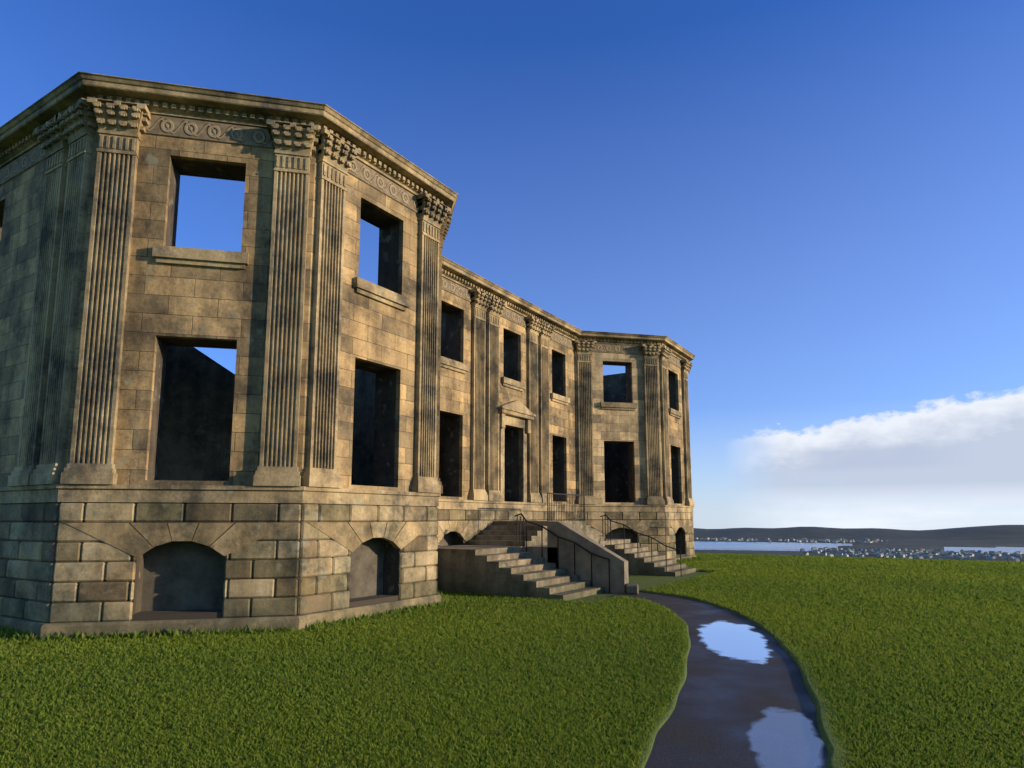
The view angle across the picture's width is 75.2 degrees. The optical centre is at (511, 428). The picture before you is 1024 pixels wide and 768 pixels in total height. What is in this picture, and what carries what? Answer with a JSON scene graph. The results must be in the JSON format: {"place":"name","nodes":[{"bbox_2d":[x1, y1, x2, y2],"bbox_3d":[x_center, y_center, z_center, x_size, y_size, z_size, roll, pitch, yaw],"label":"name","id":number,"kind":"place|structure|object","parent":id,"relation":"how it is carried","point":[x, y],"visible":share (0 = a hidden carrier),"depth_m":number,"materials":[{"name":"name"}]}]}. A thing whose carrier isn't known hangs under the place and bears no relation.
{"place":"outdoors","nodes":[
{"label":"outdoors","id":0,"kind":"place"},
{"bbox_2d":[158,312,503,495],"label":"interior walls","id":1,"kind":"structure","parent":0,"point":[196,426],"depth_m":18.34,"materials":[{"name":"grey stone"}]},
{"bbox_2d":[141,528,675,610],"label":"basement windows","id":2,"kind":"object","parent":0,"point":[183,575],"visible":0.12,"depth_m":13.54,"materials":[{"name":"grey stone"}]},
{"bbox_2d":[0,552,1023,767],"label":"lawn grass","id":3,"kind":"structure","parent":0,"point":[888,611],"depth_m":9.29,"materials":[{"name":"green plant"}]},
{"bbox_2d":[0,525,1023,766],"bbox_3d":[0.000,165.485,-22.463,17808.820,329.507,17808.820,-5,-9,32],"label":"terrain","id":4,"kind":"structure","parent":0,"point":[993,536],"depth_m":2963.85,"materials":[{"name":"green plant"}]},
{"bbox_2d":[0,129,685,505],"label":"house walls","id":5,"kind":"structure","parent":4,"relation":"on","point":[186,305],"depth_m":15.02,"materials":[{"name":"beige stone"}]},
{"bbox_2d":[0,115,680,368],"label":"frieze","id":6,"kind":"object","parent":5,"relation":"attached to","point":[180,128],"visible":0.33,"depth_m":15.60,"materials":[{"name":"beige stone"}]},
{"bbox_2d":[0,71,694,375],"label":"cornice","id":7,"kind":"structure","parent":5,"relation":"on","point":[18,137],"depth_m":14.73,"materials":[{"name":"beige stone"}]},
{"bbox_2d":[7,97,694,505],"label":"pilasters","id":8,"kind":"object","parent":5,"relation":"attached to","point":[67,137],"visible":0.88,"depth_m":14.19,"materials":[{"name":"beige stone"}]},
{"bbox_2d":[152,245,682,501],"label":"house trim","id":9,"kind":"structure","parent":5,"relation":"attached to","point":[517,413],"depth_m":23.00,"materials":[{"name":"beige stone"}]},
{"bbox_2d":[0,502,691,622],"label":"basement","id":10,"kind":"object","parent":4,"relation":"on","point":[391,569],"visible":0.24,"depth_m":13.46,"materials":[{"name":"beige stone"}]},
{"bbox_2d":[0,503,694,622],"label":"basement blocks","id":11,"kind":"structure","parent":10,"relation":"attached to","point":[240,545],"depth_m":13.32,"materials":[{"name":"beige stone"}]},
{"bbox_2d":[0,484,696,639],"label":"stone base molding","id":12,"kind":"structure","parent":4,"relation":"on","point":[150,493],"depth_m":13.32,"materials":[{"name":"beige stone"}]},
{"bbox_2d":[436,493,695,599],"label":"entrance stairs","id":13,"kind":"structure","parent":4,"relation":"on","point":[563,559],"depth_m":20.81,"materials":[{"name":"stone"}]},
{"bbox_2d":[626,583,638,594],"bbox_3d":[3.623,4.848,20.034,0.380,0.300,0.500,-1,-8,9],"label":"loose stone block","id":14,"kind":"object","parent":4,"relation":"on","point":[632,588],"depth_m":19.80,"materials":[{"name":"grey stone"}]},
{"bbox_2d":[594,590,864,767],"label":"path edge","id":15,"kind":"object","parent":4,"relation":"on","point":[824,732],"depth_m":7.66,"materials":[{"name":"green plant"}]},
{"bbox_2d":[695,537,1023,561],"bbox_3d":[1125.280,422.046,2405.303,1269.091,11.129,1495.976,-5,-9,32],"label":"distant town houses","id":16,"kind":"structure","parent":4,"relation":"on","point":[1016,556],"depth_m":1848.91,"materials":[{"name":"grey"}]},
{"bbox_2d":[0,0,1023,529],"label":"sky","id":17,"kind":"structure","parent":0,"point":[819,202],"materials":[{"name":"blue"}]},
{"bbox_2d":[605,592,827,767],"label":"foot path","id":18,"kind":"structure","parent":0,"point":[744,699],"depth_m":8.09,"materials":[{"name":"grey asphalt"}]},
{"bbox_2d":[694,541,1023,553],"bbox_3d":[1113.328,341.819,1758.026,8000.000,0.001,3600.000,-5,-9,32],"label":"sea water","id":19,"kind":"structure","parent":0,"point":[778,546],"depth_m":2441.57,"materials":[{"name":"blue liquid"}]},
{"bbox_2d":[694,544,849,550],"bbox_3d":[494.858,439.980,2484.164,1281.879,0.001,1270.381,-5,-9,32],"label":"sea surf foam","id":20,"kind":"object","parent":19,"relation":"on","point":[756,549],"visible":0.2,"depth_m":2197.32,"materials":[{"name":"white"}]}
]}

